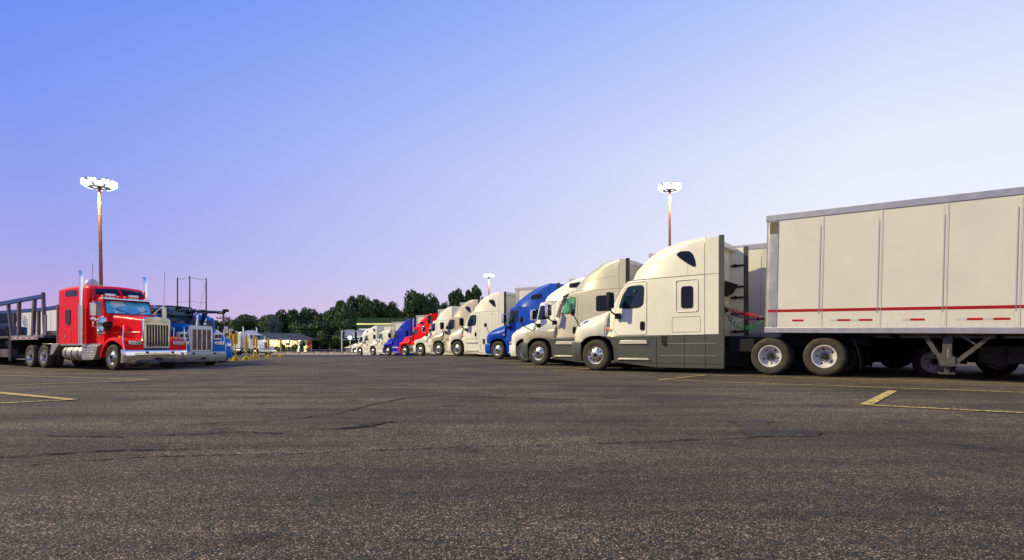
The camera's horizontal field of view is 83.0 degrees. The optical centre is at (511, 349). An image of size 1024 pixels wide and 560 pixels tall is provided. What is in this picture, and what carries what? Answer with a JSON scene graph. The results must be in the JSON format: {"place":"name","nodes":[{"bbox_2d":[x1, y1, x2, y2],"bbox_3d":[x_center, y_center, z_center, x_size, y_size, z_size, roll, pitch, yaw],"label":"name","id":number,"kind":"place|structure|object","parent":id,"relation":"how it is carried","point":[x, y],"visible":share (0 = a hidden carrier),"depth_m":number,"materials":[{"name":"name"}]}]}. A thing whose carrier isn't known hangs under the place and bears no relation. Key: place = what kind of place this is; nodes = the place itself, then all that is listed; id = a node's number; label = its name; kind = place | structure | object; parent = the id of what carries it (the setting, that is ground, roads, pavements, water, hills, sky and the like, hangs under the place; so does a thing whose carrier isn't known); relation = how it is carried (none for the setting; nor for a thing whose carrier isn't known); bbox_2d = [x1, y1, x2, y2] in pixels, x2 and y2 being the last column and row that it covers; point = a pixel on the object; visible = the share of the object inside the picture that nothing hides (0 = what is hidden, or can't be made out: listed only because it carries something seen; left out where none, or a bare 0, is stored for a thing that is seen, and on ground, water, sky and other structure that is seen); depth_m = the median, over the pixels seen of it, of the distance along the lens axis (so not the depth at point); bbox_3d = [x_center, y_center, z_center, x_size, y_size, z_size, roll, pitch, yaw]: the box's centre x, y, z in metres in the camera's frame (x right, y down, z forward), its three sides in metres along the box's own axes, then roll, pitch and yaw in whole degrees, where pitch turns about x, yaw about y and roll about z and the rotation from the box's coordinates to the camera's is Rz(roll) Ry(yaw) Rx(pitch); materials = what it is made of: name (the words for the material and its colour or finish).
{"place":"outdoors","nodes":[
{"label":"outdoors","id":0,"kind":"place"},
{"bbox_2d":[299,341,305,351],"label":"shrub","id":1,"kind":"object","parent":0,"point":[302,345],"visible":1,"depth_m":151.52,"materials":[{"name":"green plant"}]},
{"bbox_2d":[232,355,427,356],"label":"asphalt","id":2,"kind":"structure","parent":0,"point":[320,355],"depth_m":66.20,"materials":[{"name":"grey asphalt"}]},
{"bbox_2d":[355,325,398,354],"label":"sleeper tractor","id":3,"kind":"object","parent":2,"relation":"on","point":[363,347],"visible":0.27,"depth_m":77.86,"materials":[{"name":"beige paint"}]},
{"bbox_2d":[367,321,415,354],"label":"sleeper tractor","id":4,"kind":"object","parent":2,"relation":"on","point":[376,346],"visible":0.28,"depth_m":70.51,"materials":[{"name":"beige paint"}]},
{"bbox_2d":[381,318,441,355],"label":"sleeper tractor","id":5,"kind":"object","parent":2,"relation":"on","point":[391,346],"visible":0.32,"depth_m":63.87,"materials":[{"name":"blue paint"}]},
{"bbox_2d":[397,313,463,355],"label":"sleeper tractor","id":6,"kind":"object","parent":2,"relation":"on","point":[406,346],"visible":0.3,"depth_m":55.38,"materials":[{"name":"red paint"}]},
{"bbox_2d":[0,434,1023,559],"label":"foreground paving","id":7,"kind":"structure","parent":0,"point":[832,497],"depth_m":2.60,"materials":[{"name":"grey asphalt"}]},
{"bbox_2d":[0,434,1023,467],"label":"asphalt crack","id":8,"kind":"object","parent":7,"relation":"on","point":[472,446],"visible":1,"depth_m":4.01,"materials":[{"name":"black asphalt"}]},
{"bbox_2d":[0,350,1023,467],"bbox_3d":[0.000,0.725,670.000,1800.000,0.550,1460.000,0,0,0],"label":"ground","id":9,"kind":"structure","parent":0,"point":[179,399],"depth_m":7.23,"materials":[{"name":"grey asphalt"}]},
{"bbox_2d":[0,314,27,360],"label":"conventional tractor","id":10,"kind":"object","parent":9,"relation":"on","point":[4,328],"visible":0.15,"depth_m":33.13,"materials":[{"name":"blue paint"}]},
{"bbox_2d":[0,292,55,362],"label":"car hauler trailer","id":11,"kind":"object","parent":9,"relation":"on","point":[15,350],"visible":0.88,"depth_m":27.12,"materials":[{"name":"grey metal"}]},
{"bbox_2d":[16,310,55,334],"bbox_3d":[-35.266,-1.333,46.603,14.010,4.064,2.640,0,0,30],"label":"semi trailer","id":12,"kind":"object","parent":9,"relation":"on","point":[51,320],"visible":0.01,"depth_m":46.10,"materials":[{"name":"white paint"}]},
{"bbox_2d":[0,392,72,399],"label":"stall line","id":13,"kind":"object","parent":9,"relation":"on","point":[35,395],"visible":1,"depth_m":8.67,"materials":[{"name":"paint"}]},
{"bbox_2d":[3,399,72,402],"bbox_3d":[-6.435,0.688,7.616,1.060,0.001,0.090,0,0,-43],"label":"stall line","id":14,"kind":"object","parent":9,"relation":"on","point":[33,401],"visible":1,"depth_m":7.66,"materials":[{"name":"yellow paint"}]},
{"bbox_2d":[5,375,148,379],"bbox_3d":[-12.237,0.745,15.630,9.000,0.089,0.100,0,0,30],"label":"stall line","id":15,"kind":"object","parent":9,"relation":"on","point":[83,377],"visible":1,"depth_m":14.86,"materials":[{"name":"yellow paint"}]},
{"bbox_2d":[80,176,117,285],"bbox_3d":[-35.650,-6.923,50.000,2.702,15.451,2.702,0,0,0],"label":"light mast","id":16,"kind":"object","parent":9,"relation":"on","point":[92,182],"visible":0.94,"depth_m":49.89,"materials":[{"name":"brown metal"}]},
{"bbox_2d":[0,448,197,456],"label":"asphalt crack","id":17,"kind":"object","parent":9,"relation":"on","point":[98,450],"visible":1,"depth_m":3.97,"materials":[{"name":"black asphalt"}]},
{"bbox_2d":[25,263,186,369],"bbox_3d":[-17.961,-1.295,25.320,9.018,4.222,2.963,0,0,30],"label":"conventional tractor","id":18,"kind":"object","parent":9,"relation":"on","point":[114,328],"visible":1,"depth_m":23.71,"materials":[{"name":"red paint"}]},
{"bbox_2d":[52,431,280,436],"bbox_3d":[-2.893,0.693,4.719,2.005,0.001,0.244,0,0,-7],"label":"asphalt crack","id":19,"kind":"object","parent":9,"relation":"on","point":[164,434],"visible":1,"depth_m":4.72,"materials":[{"name":"black asphalt"}]},
{"bbox_2d":[135,305,225,365],"bbox_3d":[-18.031,-0.659,28.761,9.018,2.872,2.963,0,0,30],"label":"conventional tractor","id":20,"kind":"object","parent":9,"relation":"on","point":[206,345],"visible":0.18,"depth_m":26.83,"materials":[{"name":"blue metal"}]},
{"bbox_2d":[151,306,228,325],"bbox_3d":[-17.401,-1.284,28.397,7.733,2.119,2.520,0,0,30],"label":"car hauler rack","id":21,"kind":"object","parent":20,"relation":"on","point":[204,315],"visible":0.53,"depth_m":27.07,"materials":[{"name":"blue metal"}]},
{"bbox_2d":[189,276,189,306],"bbox_3d":[-33.410,-3.350,60.000,0.157,8.500,0.157,0,0,23],"label":"net pole","id":22,"kind":"object","parent":9,"relation":"on","point":[189,291],"visible":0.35,"depth_m":59.94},
{"bbox_2d":[205,278,206,309],"bbox_3d":[-31.700,-3.250,60.000,0.157,8.300,0.157,0,0,23],"label":"net pole","id":23,"kind":"object","parent":9,"relation":"on","point":[206,295],"visible":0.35,"depth_m":59.96,"materials":[{"name":"grey metal"}]},
{"bbox_2d":[186,313,234,362],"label":"sleeper tractor","id":24,"kind":"object","parent":9,"relation":"on","point":[211,323],"visible":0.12,"depth_m":31.28,"materials":[{"name":"blue paint"}]},
{"bbox_2d":[214,320,230,336],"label":"tree","id":25,"kind":"object","parent":9,"relation":"on","point":[217,322],"visible":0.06,"depth_m":197.31,"materials":[{"name":"green plant"}]},
{"bbox_2d":[216,314,229,333],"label":"utility pole","id":26,"kind":"object","parent":9,"relation":"on","point":[225,327],"visible":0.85,"depth_m":79.87,"materials":[{"name":"brown wood"}]},
{"bbox_2d":[224,317,393,338],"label":"power line","id":27,"kind":"object","parent":26,"relation":"attached to","point":[301,320],"visible":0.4,"depth_m":82.64,"materials":[{"name":"metal"}]},
{"bbox_2d":[216,326,236,352],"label":"conventional tractor","id":28,"kind":"object","parent":9,"relation":"on","point":[233,347],"depth_m":78.11,"materials":[{"name":"beige paint"}]},
{"bbox_2d":[225,319,233,329],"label":"tree","id":29,"kind":"object","parent":9,"relation":"on","point":[228,322],"visible":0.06,"depth_m":210.08,"materials":[{"name":"green plant"}]},
{"bbox_2d":[228,329,233,359],"bbox_3d":[-17.700,-0.319,36.500,0.537,1.950,0.537,0,0,23],"label":"post stand","id":30,"kind":"object","parent":9,"relation":"on","point":[230,334],"visible":0.56,"depth_m":36.39,"materials":[{"name":"yellow paint"}]},
{"bbox_2d":[230,331,240,360],"bbox_3d":[-16.200,-0.208,33.900,0.537,1.750,0.537,0,0,-43],"label":"post stand","id":31,"kind":"object","parent":9,"relation":"on","point":[235,340],"visible":0.91,"depth_m":33.82,"materials":[{"name":"yellow paint"}]},
{"bbox_2d":[229,314,257,331],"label":"tree","id":32,"kind":"object","parent":9,"relation":"on","point":[236,324],"visible":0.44,"depth_m":196.31,"materials":[{"name":"green plant"}]},
{"bbox_2d":[241,335,251,359],"bbox_3d":[-16.350,-0.128,35.600,0.537,1.550,0.537,0,0,30],"label":"post stand","id":33,"kind":"object","parent":9,"relation":"on","point":[246,357],"visible":0.99,"depth_m":35.56,"materials":[{"name":"yellow paint"}]},
{"bbox_2d":[233,326,273,354],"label":"conventional tractor","id":34,"kind":"object","parent":9,"relation":"on","point":[262,347],"visible":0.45,"depth_m":79.92,"materials":[{"name":"white paint"}]},
{"bbox_2d":[250,335,258,358],"bbox_3d":[-17.400,-0.174,39.000,0.537,1.620,0.537,0,0,36],"label":"post stand","id":35,"kind":"object","parent":9,"relation":"on","point":[253,356],"visible":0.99,"depth_m":38.96,"materials":[{"name":"yellow paint"}]},
{"bbox_2d":[248,315,260,330],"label":"tree","id":36,"kind":"object","parent":9,"relation":"on","point":[256,320],"visible":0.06,"depth_m":210.58,"materials":[{"name":"green plant"}]},
{"bbox_2d":[255,337,259,357],"bbox_3d":[-19.200,-0.148,43.500,0.537,1.600,0.537,0,0,38],"label":"post stand","id":37,"kind":"object","parent":9,"relation":"on","point":[256,343],"visible":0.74,"depth_m":43.47,"materials":[{"name":"yellow paint"}]},
{"bbox_2d":[257,314,271,332],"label":"tree","id":38,"kind":"object","parent":9,"relation":"on","point":[261,320],"visible":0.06,"depth_m":195.79,"materials":[{"name":"green plant"}]},
{"bbox_2d":[264,338,271,357],"bbox_3d":[-20.000,-0.133,47.500,0.537,1.600,0.537,0,0,-44],"label":"post stand","id":39,"kind":"object","parent":9,"relation":"on","point":[268,356],"visible":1,"depth_m":47.44,"materials":[{"name":"yellow paint"}]},
{"bbox_2d":[263,314,282,332],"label":"tree","id":40,"kind":"object","parent":9,"relation":"on","point":[273,325],"visible":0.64,"depth_m":183.75,"materials":[{"name":"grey plant"}]},
{"bbox_2d":[258,309,290,332],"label":"tree","id":41,"kind":"object","parent":9,"relation":"on","point":[282,315],"visible":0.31,"depth_m":190.40,"materials":[{"name":"green plant"}]},
{"bbox_2d":[272,352,286,354],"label":"concrete barrier","id":42,"kind":"object","parent":9,"relation":"on","point":[278,353],"visible":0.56,"depth_m":83.83,"materials":[{"name":"grey concrete"}]},
{"bbox_2d":[217,328,345,351],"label":"undergrowth","id":43,"kind":"object","parent":9,"relation":"on","point":[321,348],"visible":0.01,"depth_m":194.48,"materials":[{"name":"green plant"}]},
{"bbox_2d":[279,343,285,351],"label":"shrub","id":44,"kind":"object","parent":9,"relation":"on","point":[283,349],"visible":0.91,"depth_m":151.74,"materials":[{"name":"green plant"}]},
{"bbox_2d":[258,333,316,351],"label":"motel building","id":45,"kind":"structure","parent":9,"relation":"on","point":[298,339],"depth_m":164.49,"materials":[{"name":"beige brick"}]},
{"bbox_2d":[286,352,300,354],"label":"concrete barrier","id":46,"kind":"object","parent":9,"relation":"on","point":[293,353],"visible":0.73,"depth_m":83.83,"materials":[{"name":"grey concrete"}]},
{"bbox_2d":[291,343,297,351],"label":"shrub","id":47,"kind":"object","parent":9,"relation":"on","point":[294,347],"visible":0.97,"depth_m":151.73,"materials":[{"name":"green plant"}]},
{"bbox_2d":[286,307,316,332],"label":"tree","id":48,"kind":"object","parent":9,"relation":"on","point":[305,316],"visible":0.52,"depth_m":189.12,"materials":[{"name":"green plant"}]},
{"bbox_2d":[289,324,322,349],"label":"tree","id":49,"kind":"object","parent":9,"relation":"on","point":[303,330],"visible":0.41,"depth_m":178.34,"materials":[{"name":"green plant"}]},
{"bbox_2d":[300,352,314,354],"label":"concrete barrier","id":50,"kind":"object","parent":9,"relation":"on","point":[307,353],"visible":0.76,"depth_m":83.83,"materials":[{"name":"grey concrete"}]},
{"bbox_2d":[309,308,318,349],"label":"tree","id":51,"kind":"object","parent":9,"relation":"on","point":[314,312],"visible":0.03,"depth_m":194.79,"materials":[{"name":"green plant"}]},
{"bbox_2d":[315,352,328,354],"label":"concrete barrier","id":52,"kind":"object","parent":9,"relation":"on","point":[321,353],"visible":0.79,"depth_m":83.83,"materials":[{"name":"grey concrete"}]},
{"bbox_2d":[313,311,332,351],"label":"tree","id":53,"kind":"object","parent":9,"relation":"on","point":[321,317],"visible":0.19,"depth_m":182.50,"materials":[{"name":"green plant"}]},
{"bbox_2d":[314,320,343,351],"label":"tree","id":54,"kind":"object","parent":9,"relation":"on","point":[325,331],"visible":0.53,"depth_m":170.42,"materials":[{"name":"green plant"}]},
{"bbox_2d":[329,352,343,354],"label":"concrete barrier","id":55,"kind":"object","parent":9,"relation":"on","point":[336,353],"visible":0.74,"depth_m":83.83,"materials":[{"name":"grey concrete"}]},
{"bbox_2d":[326,300,352,351],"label":"tree","id":56,"kind":"object","parent":9,"relation":"on","point":[332,310],"visible":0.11,"depth_m":175.43,"materials":[{"name":"green plant"}]},
{"bbox_2d":[192,395,492,423],"bbox_3d":[-1.811,0.693,7.142,1.068,0.001,4.219,0,0,38],"label":"asphalt crack","id":57,"kind":"object","parent":9,"relation":"on","point":[343,411],"visible":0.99,"depth_m":6.41,"materials":[{"name":"black asphalt"}]},
{"bbox_2d":[331,319,360,346],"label":"tree","id":58,"kind":"object","parent":9,"relation":"on","point":[351,324],"visible":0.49,"depth_m":165.68,"materials":[{"name":"green plant"}]},
{"bbox_2d":[333,304,361,347],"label":"tree","id":59,"kind":"object","parent":9,"relation":"on","point":[348,313],"visible":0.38,"depth_m":168.94,"materials":[{"name":"green plant"}]},
{"bbox_2d":[343,352,357,354],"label":"concrete barrier","id":60,"kind":"object","parent":9,"relation":"on","point":[350,353],"visible":0.5,"depth_m":83.83,"materials":[{"name":"grey concrete"}]},
{"bbox_2d":[345,343,355,351],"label":"tractor","id":61,"kind":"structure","parent":9,"relation":"on","point":[348,348],"depth_m":100.50,"materials":[{"name":"metal"}]},
{"bbox_2d":[341,330,364,351],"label":"panel frame","id":62,"kind":"object","parent":9,"relation":"on","point":[351,333],"visible":0.62,"depth_m":98.91,"materials":[{"name":"metal"}]},
{"bbox_2d":[343,295,378,317],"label":"tree","id":63,"kind":"object","parent":9,"relation":"on","point":[362,305],"visible":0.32,"depth_m":175.94,"materials":[{"name":"green plant"}]},
{"bbox_2d":[329,421,394,428],"bbox_3d":[-1.331,0.692,5.295,0.186,0.001,0.774,0,0,35],"label":"asphalt crack","id":64,"kind":"object","parent":9,"relation":"on","point":[369,424],"visible":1,"depth_m":5.27,"materials":[{"name":"black asphalt"}]},
{"bbox_2d":[350,328,383,354],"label":"sleeper tractor","id":65,"kind":"object","parent":9,"relation":"on","point":[354,346],"visible":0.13,"depth_m":84.27,"materials":[{"name":"white paint"}]},
{"bbox_2d":[363,299,394,317],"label":"tree","id":66,"kind":"object","parent":9,"relation":"on","point":[376,302],"visible":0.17,"depth_m":180.85,"materials":[{"name":"green plant"}]},
{"bbox_2d":[357,318,415,329],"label":"fuel canopy","id":67,"kind":"object","parent":9,"relation":"on","point":[375,322],"visible":0.14,"depth_m":110.00,"materials":[{"name":"green metal"}]},
{"bbox_2d":[375,301,400,317],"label":"tree","id":68,"kind":"object","parent":9,"relation":"on","point":[394,308],"visible":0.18,"depth_m":182.89,"materials":[{"name":"green plant"}]},
{"bbox_2d":[382,325,393,330],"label":"semi trailer","id":69,"kind":"object","parent":9,"relation":"on","point":[386,327],"visible":0.02,"depth_m":75.37,"materials":[{"name":"metal"}]},
{"bbox_2d":[401,289,437,317],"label":"tree","id":70,"kind":"object","parent":9,"relation":"on","point":[415,303],"visible":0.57,"depth_m":165.57,"materials":[{"name":"green plant"}]},
{"bbox_2d":[416,315,426,325],"bbox_3d":[-3.115,-1.500,58.028,16.160,4.314,2.640,0,0,38],"label":"semi trailer","id":71,"kind":"object","parent":9,"relation":"on","point":[419,318],"depth_m":61.63,"materials":[{"name":"metal"}]},
{"bbox_2d":[426,292,443,313],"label":"tree","id":72,"kind":"object","parent":9,"relation":"on","point":[434,302],"visible":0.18,"depth_m":168.97,"materials":[{"name":"green plant"}]},
{"bbox_2d":[393,322,488,355],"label":"semi trailer","id":73,"kind":"object","parent":9,"relation":"on","point":[397,325],"depth_m":68.41,"materials":[{"name":"metal"}]},
{"bbox_2d":[412,306,487,355],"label":"sleeper tractor","id":74,"kind":"object","parent":9,"relation":"on","point":[421,346],"visible":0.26,"depth_m":48.48,"materials":[{"name":"beige paint"}]},
{"bbox_2d":[441,288,463,308],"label":"tree","id":75,"kind":"object","parent":9,"relation":"on","point":[456,297],"visible":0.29,"depth_m":170.98,"materials":[{"name":"green plant"}]},
{"bbox_2d":[429,299,510,355],"bbox_3d":[-2.327,-1.592,42.881,8.715,4.132,3.240,0,0,38],"label":"sleeper tractor","id":76,"kind":"object","parent":9,"relation":"on","point":[438,345],"visible":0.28,"depth_m":43.17,"materials":[{"name":"beige paint"}]},
{"bbox_2d":[463,285,482,301],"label":"tree","id":77,"kind":"object","parent":9,"relation":"on","point":[474,294],"visible":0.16,"depth_m":171.78,"materials":[{"name":"green plant"}]},
{"bbox_2d":[444,291,515,355],"bbox_3d":[-0.464,-1.597,37.328,8.934,4.112,3.240,0,0,38],"label":"sleeper tractor","id":78,"kind":"object","parent":9,"relation":"on","point":[470,336],"visible":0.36,"depth_m":37.08,"materials":[{"name":"beige paint"}]},
{"bbox_2d":[483,273,493,294],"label":"light mast","id":79,"kind":"object","parent":9,"relation":"on","point":[489,275],"visible":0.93,"depth_m":119.50,"materials":[{"name":"white metal"}]},
{"bbox_2d":[484,283,564,358],"bbox_3d":[2.443,-1.494,31.476,8.765,4.072,3.240,0,0,38],"label":"sleeper tractor","id":80,"kind":"object","parent":9,"relation":"on","point":[498,344],"visible":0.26,"depth_m":31.78,"materials":[{"name":"blue paint"}]},
{"bbox_2d":[479,397,576,399],"bbox_3d":[0.088,0.693,8.255,1.718,0.001,0.172,0,0,14],"label":"asphalt crack","id":81,"kind":"object","parent":9,"relation":"on","point":[513,397],"visible":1,"depth_m":8.35,"materials":[{"name":"black asphalt"}]},
{"bbox_2d":[509,277,584,361],"bbox_3d":[3.873,-1.350,26.926,8.765,3.932,3.240,0,0,38],"label":"sleeper tractor","id":82,"kind":"object","parent":9,"relation":"on","point":[542,319],"visible":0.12,"depth_m":27.38,"materials":[{"name":"white paint"}]},
{"bbox_2d":[520,258,643,364],"bbox_3d":[4.369,-1.412,23.034,8.725,4.142,3.240,0,0,38],"label":"sleeper tractor","id":83,"kind":"object","parent":9,"relation":"on","point":[555,338],"visible":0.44,"depth_m":23.05,"materials":[{"name":"beige metal"}]},
{"bbox_2d":[515,286,752,363],"bbox_3d":[7.332,-1.515,31.245,16.160,4.264,2.640,1,1,38],"label":"semi trailer","id":84,"kind":"object","parent":9,"relation":"on","point":[521,292],"visible":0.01,"depth_m":34.78,"materials":[{"name":"metal"}]},
{"bbox_2d":[658,181,681,246],"bbox_3d":[16.350,-8.176,60.000,2.408,17.948,2.408,0,0,0],"label":"light mast","id":85,"kind":"object","parent":9,"relation":"on","point":[666,187],"visible":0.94,"depth_m":59.89,"materials":[{"name":"white metal"}]},
{"bbox_2d":[570,234,872,375],"bbox_3d":[6.013,-1.321,17.911,8.715,4.022,3.240,0,0,38],"label":"sleeper tractor","id":86,"kind":"object","parent":9,"relation":"on","point":[683,304],"visible":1,"depth_m":17.27,"materials":[{"name":"beige paint"}]},
{"bbox_2d":[569,278,910,368],"bbox_3d":[10.083,-1.442,25.515,16.160,4.214,2.640,0,0,38],"label":"semi trailer","id":87,"kind":"object","parent":9,"relation":"on","point":[894,365],"visible":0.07,"depth_m":21.06,"materials":[{"name":"metal"}]},
{"bbox_2d":[725,416,821,436],"bbox_3d":[2.244,0.694,5.308,0.690,0.001,1.408,0,0,0],"label":"asphalt patch","id":88,"kind":"object","parent":9,"relation":"on","point":[752,427],"visible":1,"depth_m":5.02,"materials":[{"name":"grey asphalt"}]},
{"bbox_2d":[649,243,1023,376],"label":"semi trailer","id":89,"kind":"object","parent":9,"relation":"on","point":[925,361],"visible":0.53,"depth_m":16.11,"materials":[{"name":"metal"}]},
{"bbox_2d":[680,380,1009,391],"bbox_3d":[8.869,0.775,8.884,14.000,0.173,0.100,0,0,38],"label":"stall line","id":90,"kind":"object","parent":9,"relation":"on","point":[854,386],"visible":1,"depth_m":10.77,"materials":[{"name":"yellow paint"}]},
{"bbox_2d":[693,374,1014,383],"bbox_3d":[11.516,0.838,10.813,18.200,0.304,0.090,0,0,38],"label":"stall line","id":91,"kind":"object","parent":9,"relation":"on","point":[842,378],"visible":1,"depth_m":13.27,"materials":[{"name":"paint"}]},
{"bbox_2d":[861,390,895,404],"bbox_3d":[5.392,0.688,8.451,0.130,0.001,3.100,0,0,39],"label":"stall line","id":92,"kind":"object","parent":9,"relation":"on","point":[877,398],"visible":1,"depth_m":8.12,"materials":[{"name":"yellow paint"}]},
{"bbox_2d":[749,339,1018,375],"bbox_3d":[11.598,-1.359,20.898,16.160,4.214,2.640,1,0,38],"label":"semi trailer","id":93,"kind":"object","parent":9,"relation":"on","point":[895,350],"visible":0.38,"depth_m":18.38,"materials":[{"name":"metal"}]},
{"bbox_2d":[764,187,1023,374],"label":"semi trailer","id":94,"kind":"object","parent":9,"relation":"on","point":[947,268],"visible":1,"depth_m":13.71,"materials":[{"name":"metal"}]},
{"bbox_2d":[877,405,1023,412],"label":"stall line","id":95,"kind":"object","parent":9,"relation":"on","point":[949,408],"visible":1,"depth_m":6.76,"materials":[{"name":"yellow paint"}]},
{"bbox_2d":[0,0,1023,349],"label":"sky","id":96,"kind":"structure","parent":0,"point":[278,154],"materials":[{"name":"blue"}]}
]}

